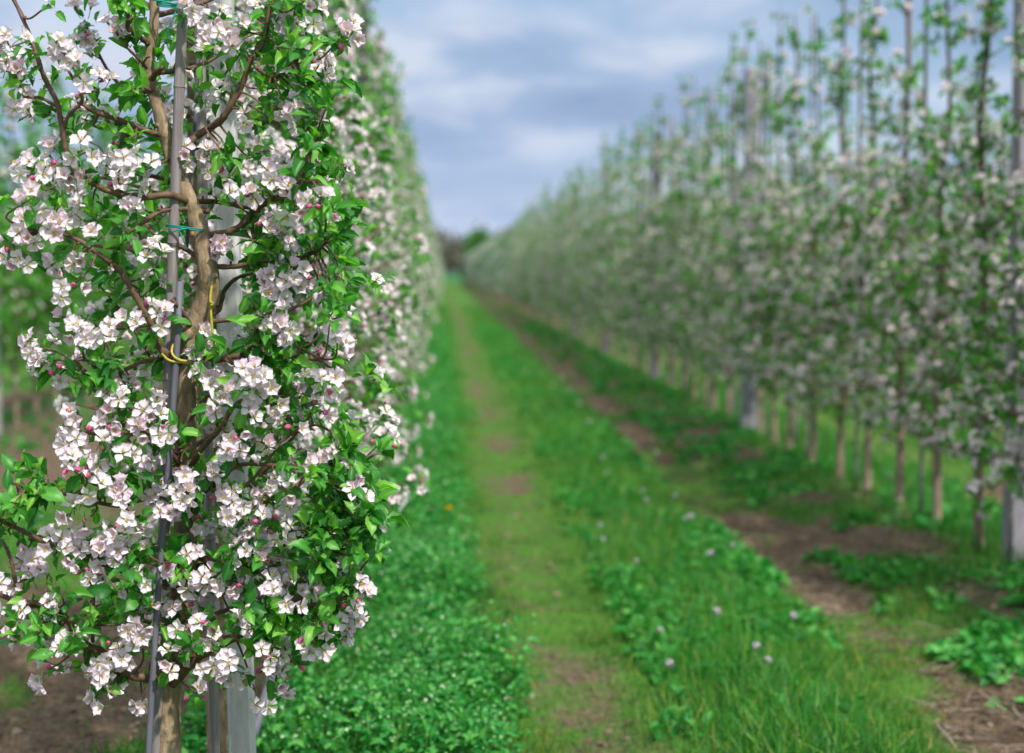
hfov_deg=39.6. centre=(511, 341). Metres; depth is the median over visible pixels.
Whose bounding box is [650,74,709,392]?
apple tree
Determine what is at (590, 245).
apple tree
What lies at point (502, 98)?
sky
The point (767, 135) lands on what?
bamboo cane
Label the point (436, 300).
apple tree
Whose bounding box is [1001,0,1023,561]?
concrete post
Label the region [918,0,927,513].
bamboo cane
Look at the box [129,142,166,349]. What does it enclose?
apple tree
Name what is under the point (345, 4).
apple tree
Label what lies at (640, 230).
bamboo cane
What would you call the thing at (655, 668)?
dandelion
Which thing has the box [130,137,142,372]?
concrete post
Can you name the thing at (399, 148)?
apple tree
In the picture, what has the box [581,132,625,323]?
apple tree
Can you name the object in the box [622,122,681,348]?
apple tree
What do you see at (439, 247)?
apple tree
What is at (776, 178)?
apple tree
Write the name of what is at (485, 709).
weed flowers
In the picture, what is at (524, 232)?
apple tree
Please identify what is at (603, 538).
dandelion
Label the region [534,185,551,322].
apple tree
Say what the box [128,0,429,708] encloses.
apple tree
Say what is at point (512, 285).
apple tree
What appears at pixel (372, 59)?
apple tree
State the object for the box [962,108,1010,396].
apple tree
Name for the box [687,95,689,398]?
bamboo cane
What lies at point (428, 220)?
apple tree
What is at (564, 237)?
apple tree
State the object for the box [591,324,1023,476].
drip hose
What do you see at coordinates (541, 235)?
apple tree
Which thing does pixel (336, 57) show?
bamboo cane
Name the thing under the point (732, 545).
dandelion
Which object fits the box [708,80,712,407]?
bamboo cane
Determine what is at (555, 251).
concrete post
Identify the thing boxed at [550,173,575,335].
apple tree
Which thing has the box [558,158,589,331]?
apple tree
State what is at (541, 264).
apple tree
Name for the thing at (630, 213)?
apple tree
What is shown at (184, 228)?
twine tie
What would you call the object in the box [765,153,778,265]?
apple tree
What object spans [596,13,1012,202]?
trellis wire
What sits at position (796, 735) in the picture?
grass
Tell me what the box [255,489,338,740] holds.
plastic pipe
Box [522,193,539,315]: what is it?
apple tree
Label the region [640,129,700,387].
apple tree
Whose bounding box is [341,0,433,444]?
apple tree
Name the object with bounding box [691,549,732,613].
dandelion
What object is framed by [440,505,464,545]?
dandelion
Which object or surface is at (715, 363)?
apple tree
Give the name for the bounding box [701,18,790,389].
apple tree
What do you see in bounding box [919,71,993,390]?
apple tree
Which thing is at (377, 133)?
apple tree
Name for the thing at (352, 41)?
bamboo cane
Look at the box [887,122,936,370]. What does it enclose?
apple tree
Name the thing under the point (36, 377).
drip hose
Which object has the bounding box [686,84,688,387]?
bamboo cane
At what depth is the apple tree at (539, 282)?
37.08 m
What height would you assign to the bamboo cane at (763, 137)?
3.341 m
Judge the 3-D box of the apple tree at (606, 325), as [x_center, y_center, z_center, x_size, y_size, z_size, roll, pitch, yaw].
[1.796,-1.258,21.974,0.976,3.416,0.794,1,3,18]
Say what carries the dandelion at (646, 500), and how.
on the ground at (478, 390)
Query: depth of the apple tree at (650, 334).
18.57 m
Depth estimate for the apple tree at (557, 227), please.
34.22 m
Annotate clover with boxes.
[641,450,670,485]
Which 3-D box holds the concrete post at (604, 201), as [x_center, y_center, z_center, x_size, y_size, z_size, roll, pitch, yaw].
[1.640,-1.321,24.769,0.148,3.450,0.144,0,3,-3]
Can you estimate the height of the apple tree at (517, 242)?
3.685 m
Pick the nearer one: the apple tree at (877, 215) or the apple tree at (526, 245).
the apple tree at (877, 215)
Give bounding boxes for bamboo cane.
[152,1,187,752]
[195,0,219,752]
[238,1,250,526]
[311,22,317,601]
[333,9,337,127]
[350,3,355,226]
[363,0,368,443]
[375,26,378,449]
[388,47,389,236]
[640,127,641,371]
[653,107,655,377]
[667,119,669,289]
[670,111,673,387]
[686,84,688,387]
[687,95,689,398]
[706,102,707,341]
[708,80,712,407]
[731,89,735,415]
[734,72,737,419]
[760,62,764,351]
[765,44,768,441]
[794,27,798,447]
[805,13,813,461]
[840,1,845,400]
[854,0,863,490]
[904,0,911,377]
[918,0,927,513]
[980,1,987,431]
[1008,0,1020,563]
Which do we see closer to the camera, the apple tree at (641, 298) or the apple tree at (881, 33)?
the apple tree at (881, 33)
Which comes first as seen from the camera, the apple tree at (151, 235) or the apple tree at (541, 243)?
the apple tree at (151, 235)
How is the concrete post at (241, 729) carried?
on the ground at (478, 390)
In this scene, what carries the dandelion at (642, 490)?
on the ground at (478, 390)
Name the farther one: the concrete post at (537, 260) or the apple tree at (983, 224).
the concrete post at (537, 260)
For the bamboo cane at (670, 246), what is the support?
on the ground at (478, 390)
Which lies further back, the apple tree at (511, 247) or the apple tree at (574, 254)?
the apple tree at (511, 247)
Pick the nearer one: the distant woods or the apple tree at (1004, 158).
the apple tree at (1004, 158)
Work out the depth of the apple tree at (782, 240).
26.11 m
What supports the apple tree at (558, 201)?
on the ground at (478, 390)
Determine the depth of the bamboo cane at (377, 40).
10.88 m
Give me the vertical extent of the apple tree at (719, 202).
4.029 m
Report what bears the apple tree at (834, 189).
on the ground at (478, 390)
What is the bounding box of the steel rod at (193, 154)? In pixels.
[185,0,201,247]
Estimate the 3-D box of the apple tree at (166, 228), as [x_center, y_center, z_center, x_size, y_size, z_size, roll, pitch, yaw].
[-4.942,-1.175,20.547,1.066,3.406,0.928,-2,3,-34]
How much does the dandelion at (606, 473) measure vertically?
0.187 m
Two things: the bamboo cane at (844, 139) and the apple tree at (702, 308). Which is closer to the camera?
the bamboo cane at (844, 139)
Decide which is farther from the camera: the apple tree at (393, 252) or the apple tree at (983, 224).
the apple tree at (393, 252)
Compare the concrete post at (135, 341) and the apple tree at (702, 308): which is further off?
the concrete post at (135, 341)
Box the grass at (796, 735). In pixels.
[0,303,1023,752]
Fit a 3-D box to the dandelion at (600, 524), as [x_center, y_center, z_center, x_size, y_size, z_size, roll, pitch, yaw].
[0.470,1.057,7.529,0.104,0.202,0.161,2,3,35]
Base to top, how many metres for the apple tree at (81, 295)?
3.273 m
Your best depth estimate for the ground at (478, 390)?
7.31 m
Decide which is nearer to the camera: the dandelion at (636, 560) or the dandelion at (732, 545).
the dandelion at (636, 560)
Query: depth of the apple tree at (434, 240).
32.43 m
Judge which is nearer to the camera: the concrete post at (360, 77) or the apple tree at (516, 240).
the concrete post at (360, 77)
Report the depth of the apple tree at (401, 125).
18.07 m
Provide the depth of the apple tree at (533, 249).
41.65 m
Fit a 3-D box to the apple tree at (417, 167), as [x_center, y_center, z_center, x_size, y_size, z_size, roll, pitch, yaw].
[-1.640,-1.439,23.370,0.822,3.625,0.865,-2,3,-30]
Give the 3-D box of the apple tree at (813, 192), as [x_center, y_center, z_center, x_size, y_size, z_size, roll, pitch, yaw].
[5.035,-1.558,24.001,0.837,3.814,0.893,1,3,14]
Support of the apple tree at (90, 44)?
on the ground at (478, 390)
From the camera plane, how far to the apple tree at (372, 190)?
4.86 m
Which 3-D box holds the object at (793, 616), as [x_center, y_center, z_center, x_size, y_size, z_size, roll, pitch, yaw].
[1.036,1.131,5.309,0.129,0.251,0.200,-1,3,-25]
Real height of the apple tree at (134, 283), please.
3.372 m
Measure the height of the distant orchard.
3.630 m
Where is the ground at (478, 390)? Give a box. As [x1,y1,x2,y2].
[0,272,1023,752]
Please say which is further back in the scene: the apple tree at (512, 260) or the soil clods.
the apple tree at (512, 260)
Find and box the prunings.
[0,319,1023,752]
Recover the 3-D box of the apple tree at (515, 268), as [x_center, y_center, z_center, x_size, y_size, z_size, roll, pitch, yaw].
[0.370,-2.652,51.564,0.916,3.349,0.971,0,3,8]
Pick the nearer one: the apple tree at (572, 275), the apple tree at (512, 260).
the apple tree at (572, 275)
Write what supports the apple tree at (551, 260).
on the ground at (478, 390)
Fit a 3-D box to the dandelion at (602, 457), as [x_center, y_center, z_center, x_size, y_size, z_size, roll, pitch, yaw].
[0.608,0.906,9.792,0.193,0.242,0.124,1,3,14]
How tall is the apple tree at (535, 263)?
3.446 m
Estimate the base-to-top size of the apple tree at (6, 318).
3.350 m
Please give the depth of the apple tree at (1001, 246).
15.23 m
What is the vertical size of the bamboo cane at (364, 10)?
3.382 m
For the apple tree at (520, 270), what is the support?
on the ground at (478, 390)
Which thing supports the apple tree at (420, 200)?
on the ground at (478, 390)
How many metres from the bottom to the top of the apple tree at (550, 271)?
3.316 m
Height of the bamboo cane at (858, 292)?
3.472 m
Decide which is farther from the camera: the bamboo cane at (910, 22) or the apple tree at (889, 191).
the apple tree at (889, 191)
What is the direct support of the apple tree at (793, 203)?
on the ground at (478, 390)
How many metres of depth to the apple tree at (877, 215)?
20.58 m
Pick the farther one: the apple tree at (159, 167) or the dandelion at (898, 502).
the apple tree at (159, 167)
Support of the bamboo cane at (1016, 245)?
on the ground at (478, 390)
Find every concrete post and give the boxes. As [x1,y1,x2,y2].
[0,360,1,435]
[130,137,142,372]
[208,0,255,752]
[350,27,362,349]
[536,210,540,320]
[551,200,556,327]
[571,186,578,338]
[601,166,610,353]
[650,132,662,380]
[740,68,759,429]
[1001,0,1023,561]
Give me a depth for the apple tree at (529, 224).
46.15 m
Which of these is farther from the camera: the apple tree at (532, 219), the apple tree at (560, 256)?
the apple tree at (532, 219)
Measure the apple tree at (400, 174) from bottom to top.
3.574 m
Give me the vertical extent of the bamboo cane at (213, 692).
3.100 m
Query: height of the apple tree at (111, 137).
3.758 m
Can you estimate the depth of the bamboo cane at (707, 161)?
15.38 m
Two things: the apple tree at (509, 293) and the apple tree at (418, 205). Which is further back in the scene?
the apple tree at (509, 293)
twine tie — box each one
[152,0,185,43]
[165,224,204,250]
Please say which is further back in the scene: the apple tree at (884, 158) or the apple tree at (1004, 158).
the apple tree at (884, 158)
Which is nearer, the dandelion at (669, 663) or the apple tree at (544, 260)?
the dandelion at (669, 663)
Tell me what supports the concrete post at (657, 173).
on the ground at (478, 390)
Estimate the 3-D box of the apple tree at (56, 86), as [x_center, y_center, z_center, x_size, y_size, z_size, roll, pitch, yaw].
[-4.639,-1.096,14.596,0.922,3.794,0.927,3,4,44]
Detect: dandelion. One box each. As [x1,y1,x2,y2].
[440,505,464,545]
[586,522,609,559]
[588,536,614,573]
[593,455,607,485]
[601,471,608,498]
[623,558,651,593]
[629,488,652,519]
[635,498,657,538]
[638,627,678,683]
[649,658,691,740]
[665,493,676,523]
[674,513,706,560]
[674,517,686,546]
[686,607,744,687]
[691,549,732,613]
[722,543,744,577]
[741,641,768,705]
[748,656,791,722]
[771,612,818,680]
[876,474,903,510]
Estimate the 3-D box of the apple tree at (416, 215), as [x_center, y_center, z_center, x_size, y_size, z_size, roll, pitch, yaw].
[-0.967,-0.485,7.505,0.801,3.284,0.918,-3,4,-43]
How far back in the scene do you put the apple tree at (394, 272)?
8.17 m
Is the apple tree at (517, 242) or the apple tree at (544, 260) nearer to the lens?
the apple tree at (544, 260)
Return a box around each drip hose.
[1,351,126,383]
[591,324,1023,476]
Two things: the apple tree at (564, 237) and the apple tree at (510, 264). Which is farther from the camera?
the apple tree at (510, 264)
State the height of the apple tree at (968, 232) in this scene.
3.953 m
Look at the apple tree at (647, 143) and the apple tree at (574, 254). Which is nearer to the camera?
the apple tree at (647, 143)
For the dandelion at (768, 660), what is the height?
0.219 m
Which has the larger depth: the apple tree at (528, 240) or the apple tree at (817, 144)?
the apple tree at (528, 240)
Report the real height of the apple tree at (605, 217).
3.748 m
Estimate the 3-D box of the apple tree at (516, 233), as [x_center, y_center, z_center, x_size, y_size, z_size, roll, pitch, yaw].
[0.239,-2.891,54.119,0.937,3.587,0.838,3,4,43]
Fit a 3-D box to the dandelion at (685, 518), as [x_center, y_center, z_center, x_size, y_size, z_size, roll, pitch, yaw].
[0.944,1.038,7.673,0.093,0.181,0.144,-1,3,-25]
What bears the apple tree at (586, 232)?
on the ground at (478, 390)
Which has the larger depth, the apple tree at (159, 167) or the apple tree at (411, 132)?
the apple tree at (411, 132)
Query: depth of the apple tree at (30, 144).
13.97 m
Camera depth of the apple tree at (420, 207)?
24.00 m
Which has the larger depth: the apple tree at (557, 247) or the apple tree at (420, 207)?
the apple tree at (557, 247)
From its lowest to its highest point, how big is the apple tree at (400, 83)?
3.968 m
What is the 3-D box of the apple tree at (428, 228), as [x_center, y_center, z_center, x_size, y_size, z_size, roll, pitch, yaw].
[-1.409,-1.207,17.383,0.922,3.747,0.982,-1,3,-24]
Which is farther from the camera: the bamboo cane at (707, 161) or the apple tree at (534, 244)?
the apple tree at (534, 244)
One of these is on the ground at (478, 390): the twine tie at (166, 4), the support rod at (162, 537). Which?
the support rod at (162, 537)
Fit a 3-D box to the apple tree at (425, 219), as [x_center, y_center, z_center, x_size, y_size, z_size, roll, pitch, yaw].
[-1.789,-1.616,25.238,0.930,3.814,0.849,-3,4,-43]
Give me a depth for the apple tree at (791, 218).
25.47 m
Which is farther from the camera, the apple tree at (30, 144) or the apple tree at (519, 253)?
the apple tree at (519, 253)
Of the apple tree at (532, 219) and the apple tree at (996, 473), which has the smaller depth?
the apple tree at (996, 473)
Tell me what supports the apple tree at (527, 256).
on the ground at (478, 390)
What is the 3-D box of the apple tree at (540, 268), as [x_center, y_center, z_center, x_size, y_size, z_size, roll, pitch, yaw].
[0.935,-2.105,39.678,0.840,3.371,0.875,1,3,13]
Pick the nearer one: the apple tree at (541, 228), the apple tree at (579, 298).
the apple tree at (579, 298)
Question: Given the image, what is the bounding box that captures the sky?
[0,0,1013,271]
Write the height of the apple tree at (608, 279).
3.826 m
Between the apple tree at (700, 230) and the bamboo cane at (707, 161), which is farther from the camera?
the bamboo cane at (707, 161)
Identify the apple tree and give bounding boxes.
[0,0,405,752]
[0,0,408,752]
[0,65,45,360]
[0,71,76,427]
[0,93,81,418]
[0,189,43,383]
[0,315,9,322]
[13,46,108,412]
[21,111,107,401]
[47,94,133,402]
[74,98,151,357]
[94,87,152,359]
[97,135,163,362]
[118,115,161,338]
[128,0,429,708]
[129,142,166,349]
[140,6,429,649]
[147,122,188,307]
[160,164,186,281]
[169,0,430,619]
[249,0,430,475]
[318,0,433,480]
[324,15,419,417]
[332,0,436,426]
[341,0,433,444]
[347,0,438,448]
[350,0,422,412]
[359,6,433,405]
[367,42,430,404]
[369,34,433,411]
[370,31,428,398]
[373,29,428,385]
[384,75,434,368]
[385,90,436,403]
[385,90,437,360]
[386,53,427,349]
[390,96,438,347]
[395,88,433,379]
[396,88,430,336]
[396,113,438,341]
[400,122,431,353]
[402,118,434,313]
[403,161,439,333]
[405,115,437,324]
[405,138,429,330]
[405,154,437,337]
[410,140,439,302]
[410,142,437,295]
[410,160,434,325]
[410,160,440,321]
[415,184,436,304]
[416,163,441,314]
[416,164,441,275]
[417,170,439,319]
[417,179,441,325]
[420,175,441,308]
[424,176,440,305]
[502,226,514,307]
[505,229,517,297]
[506,220,518,307]
[506,222,518,310]
[506,224,517,308]
[506,227,521,310]
[507,214,521,310]
[507,219,517,308]
[509,214,525,311]
[510,222,522,305]
[510,223,525,312]
[511,210,527,312]
[511,222,526,311]
[513,208,528,312]
[514,210,530,314]
[515,205,533,315]
[517,206,533,310]
[517,209,532,316]
[518,197,532,315]
[519,205,536,317]
[519,212,535,315]
[521,208,537,316]
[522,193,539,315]
[526,211,542,320]
[527,196,543,320]
[527,204,543,321]
[528,178,551,324]
[530,200,549,321]
[531,204,550,325]
[532,210,549,319]
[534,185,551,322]
[535,193,556,326]
[535,196,555,312]
[537,200,559,327]
[544,187,568,332]
[544,192,564,327]
[545,179,564,328]
[546,181,567,330]
[549,169,578,333]
[550,172,572,333]
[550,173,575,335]
[556,168,593,340]
[557,172,586,338]
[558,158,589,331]
[560,167,591,342]
[566,168,611,347]
[567,179,599,345]
[568,179,600,347]
[579,144,625,355]
[579,147,615,352]
[579,159,621,351]
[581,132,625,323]
[585,125,642,361]
[591,134,630,357]
[598,153,650,364]
[600,123,650,366]
[608,114,665,375]
[611,119,651,370]
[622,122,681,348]
[626,94,678,378]
[631,127,690,385]
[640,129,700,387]
[645,75,739,399]
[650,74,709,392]
[664,87,740,406]
[669,31,764,418]
[669,82,742,411]
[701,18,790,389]
[707,39,806,437]
[708,168,726,265]
[724,9,832,445]
[730,14,844,449]
[739,160,771,272]
[747,3,866,462]
[758,176,795,348]
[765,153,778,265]
[775,173,800,316]
[778,0,898,479]
[786,150,819,327]
[792,0,927,492]
[799,135,828,337]
[805,167,838,358]
[810,153,840,362]
[819,0,976,507]
[823,114,856,361]
[837,125,892,336]
[838,131,881,345]
[851,0,1010,522]
[853,136,909,372]
[859,0,1023,550]
[876,129,921,343]
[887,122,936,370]
[905,116,950,383]
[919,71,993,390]
[937,61,1005,363]
[939,0,1023,518]
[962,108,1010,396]
[982,196,1023,506]
[990,150,1009,360]
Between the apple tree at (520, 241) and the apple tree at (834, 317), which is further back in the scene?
the apple tree at (520, 241)
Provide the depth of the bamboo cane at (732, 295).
14.13 m
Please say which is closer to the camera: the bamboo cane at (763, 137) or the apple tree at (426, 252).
the bamboo cane at (763, 137)
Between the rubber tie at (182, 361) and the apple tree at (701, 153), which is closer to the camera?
the rubber tie at (182, 361)
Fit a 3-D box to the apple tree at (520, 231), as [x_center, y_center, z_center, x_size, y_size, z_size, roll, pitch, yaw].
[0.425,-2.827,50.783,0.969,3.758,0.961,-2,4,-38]
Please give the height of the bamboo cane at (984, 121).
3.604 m
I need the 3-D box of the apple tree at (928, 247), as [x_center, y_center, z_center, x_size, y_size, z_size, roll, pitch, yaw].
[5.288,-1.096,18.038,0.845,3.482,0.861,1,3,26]
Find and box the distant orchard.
[0,150,1009,358]
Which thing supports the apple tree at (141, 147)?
on the ground at (478, 390)
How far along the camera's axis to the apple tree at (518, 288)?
50.20 m
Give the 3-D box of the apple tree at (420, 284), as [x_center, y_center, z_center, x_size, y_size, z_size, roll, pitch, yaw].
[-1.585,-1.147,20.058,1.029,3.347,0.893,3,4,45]
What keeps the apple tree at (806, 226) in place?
on the ground at (478, 390)
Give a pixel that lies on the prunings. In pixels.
(972, 707)
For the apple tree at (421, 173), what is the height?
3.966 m
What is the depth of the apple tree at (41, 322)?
13.32 m
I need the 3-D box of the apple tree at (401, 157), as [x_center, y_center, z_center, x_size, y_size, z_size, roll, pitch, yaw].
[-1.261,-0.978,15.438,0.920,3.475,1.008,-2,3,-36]
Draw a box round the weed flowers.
[181,320,535,752]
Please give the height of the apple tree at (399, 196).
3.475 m
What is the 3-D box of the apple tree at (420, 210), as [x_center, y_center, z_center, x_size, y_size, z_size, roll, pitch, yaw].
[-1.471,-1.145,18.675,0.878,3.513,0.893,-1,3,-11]
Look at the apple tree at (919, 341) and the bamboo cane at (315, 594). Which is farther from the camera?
the apple tree at (919, 341)
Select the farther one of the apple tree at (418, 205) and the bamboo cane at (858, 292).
the apple tree at (418, 205)
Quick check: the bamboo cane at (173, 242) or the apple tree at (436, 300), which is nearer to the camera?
the bamboo cane at (173, 242)
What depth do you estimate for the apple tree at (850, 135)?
21.98 m
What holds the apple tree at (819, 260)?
on the ground at (478, 390)
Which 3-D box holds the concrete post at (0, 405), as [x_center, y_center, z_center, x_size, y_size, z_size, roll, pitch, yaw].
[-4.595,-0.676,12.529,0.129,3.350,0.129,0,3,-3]
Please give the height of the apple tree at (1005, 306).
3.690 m
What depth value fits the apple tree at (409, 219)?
12.72 m
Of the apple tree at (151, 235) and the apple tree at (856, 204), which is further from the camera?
the apple tree at (856, 204)
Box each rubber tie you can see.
[161,338,201,374]
[208,281,216,352]
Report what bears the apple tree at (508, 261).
on the ground at (478, 390)
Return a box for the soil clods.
[0,343,1023,752]
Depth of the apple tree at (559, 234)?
32.28 m
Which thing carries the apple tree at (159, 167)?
on the ground at (478, 390)
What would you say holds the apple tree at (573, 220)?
on the ground at (478, 390)
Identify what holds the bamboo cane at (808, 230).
on the ground at (478, 390)
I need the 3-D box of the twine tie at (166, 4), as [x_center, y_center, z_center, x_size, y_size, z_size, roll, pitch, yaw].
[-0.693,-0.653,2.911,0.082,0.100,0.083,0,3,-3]
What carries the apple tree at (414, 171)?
on the ground at (478, 390)
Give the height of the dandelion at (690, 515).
0.259 m
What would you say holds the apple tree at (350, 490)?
on the ground at (478, 390)
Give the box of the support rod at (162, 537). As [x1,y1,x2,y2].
[145,281,183,752]
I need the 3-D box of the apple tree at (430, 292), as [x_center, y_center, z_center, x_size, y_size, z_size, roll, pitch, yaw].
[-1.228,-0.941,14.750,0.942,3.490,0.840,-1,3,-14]
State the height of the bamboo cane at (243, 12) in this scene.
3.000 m
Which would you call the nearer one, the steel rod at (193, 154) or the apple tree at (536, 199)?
the steel rod at (193, 154)
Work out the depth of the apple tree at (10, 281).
12.64 m
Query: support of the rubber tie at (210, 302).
attached to the apple tree at (350, 490)
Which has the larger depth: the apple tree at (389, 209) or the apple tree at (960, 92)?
the apple tree at (960, 92)
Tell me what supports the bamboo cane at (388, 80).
on the ground at (478, 390)
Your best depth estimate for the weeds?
6.14 m
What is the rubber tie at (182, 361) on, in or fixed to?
attached to the bamboo cane at (173, 242)
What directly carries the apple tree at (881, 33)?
on the ground at (478, 390)
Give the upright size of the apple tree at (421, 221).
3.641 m
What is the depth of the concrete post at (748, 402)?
12.93 m
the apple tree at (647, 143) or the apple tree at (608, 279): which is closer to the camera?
the apple tree at (647, 143)
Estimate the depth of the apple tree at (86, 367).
15.89 m
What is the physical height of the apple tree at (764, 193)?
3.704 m
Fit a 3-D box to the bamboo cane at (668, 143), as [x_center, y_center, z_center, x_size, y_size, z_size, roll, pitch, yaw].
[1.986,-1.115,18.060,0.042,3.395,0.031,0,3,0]
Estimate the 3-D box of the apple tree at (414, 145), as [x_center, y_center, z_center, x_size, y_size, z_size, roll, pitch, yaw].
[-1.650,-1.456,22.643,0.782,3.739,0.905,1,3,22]
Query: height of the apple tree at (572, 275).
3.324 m
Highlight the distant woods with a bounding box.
[434,222,967,279]
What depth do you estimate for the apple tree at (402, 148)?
16.71 m
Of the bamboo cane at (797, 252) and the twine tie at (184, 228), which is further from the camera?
the bamboo cane at (797, 252)
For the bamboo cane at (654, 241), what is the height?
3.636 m
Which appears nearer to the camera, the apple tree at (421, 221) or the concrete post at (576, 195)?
the apple tree at (421, 221)
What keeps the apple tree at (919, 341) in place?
on the ground at (478, 390)
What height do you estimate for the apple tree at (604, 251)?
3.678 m
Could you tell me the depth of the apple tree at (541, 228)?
40.36 m
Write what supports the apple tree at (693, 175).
on the ground at (478, 390)
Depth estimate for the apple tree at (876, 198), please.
8.68 m
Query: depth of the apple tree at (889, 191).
19.22 m
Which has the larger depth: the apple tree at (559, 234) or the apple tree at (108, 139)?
the apple tree at (559, 234)
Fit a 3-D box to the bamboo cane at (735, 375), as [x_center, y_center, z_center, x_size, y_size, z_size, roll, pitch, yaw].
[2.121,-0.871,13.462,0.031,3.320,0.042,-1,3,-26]
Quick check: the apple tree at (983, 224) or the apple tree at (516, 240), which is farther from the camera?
the apple tree at (516, 240)
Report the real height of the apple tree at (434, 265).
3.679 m
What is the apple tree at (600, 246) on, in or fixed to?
on the ground at (478, 390)
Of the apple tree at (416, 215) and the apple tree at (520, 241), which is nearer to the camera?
the apple tree at (416, 215)
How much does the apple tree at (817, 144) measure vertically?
3.521 m
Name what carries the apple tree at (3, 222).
on the ground at (478, 390)
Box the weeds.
[0,319,1023,752]
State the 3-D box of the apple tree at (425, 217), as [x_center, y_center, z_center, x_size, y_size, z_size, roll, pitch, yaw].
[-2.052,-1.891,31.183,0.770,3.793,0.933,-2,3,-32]
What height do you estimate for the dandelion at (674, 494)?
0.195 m
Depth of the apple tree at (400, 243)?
12.13 m
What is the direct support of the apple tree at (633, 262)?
on the ground at (478, 390)
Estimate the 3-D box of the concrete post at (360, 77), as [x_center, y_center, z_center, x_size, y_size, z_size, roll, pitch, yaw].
[-1.052,-0.499,9.648,0.111,3.278,0.108,0,3,-3]

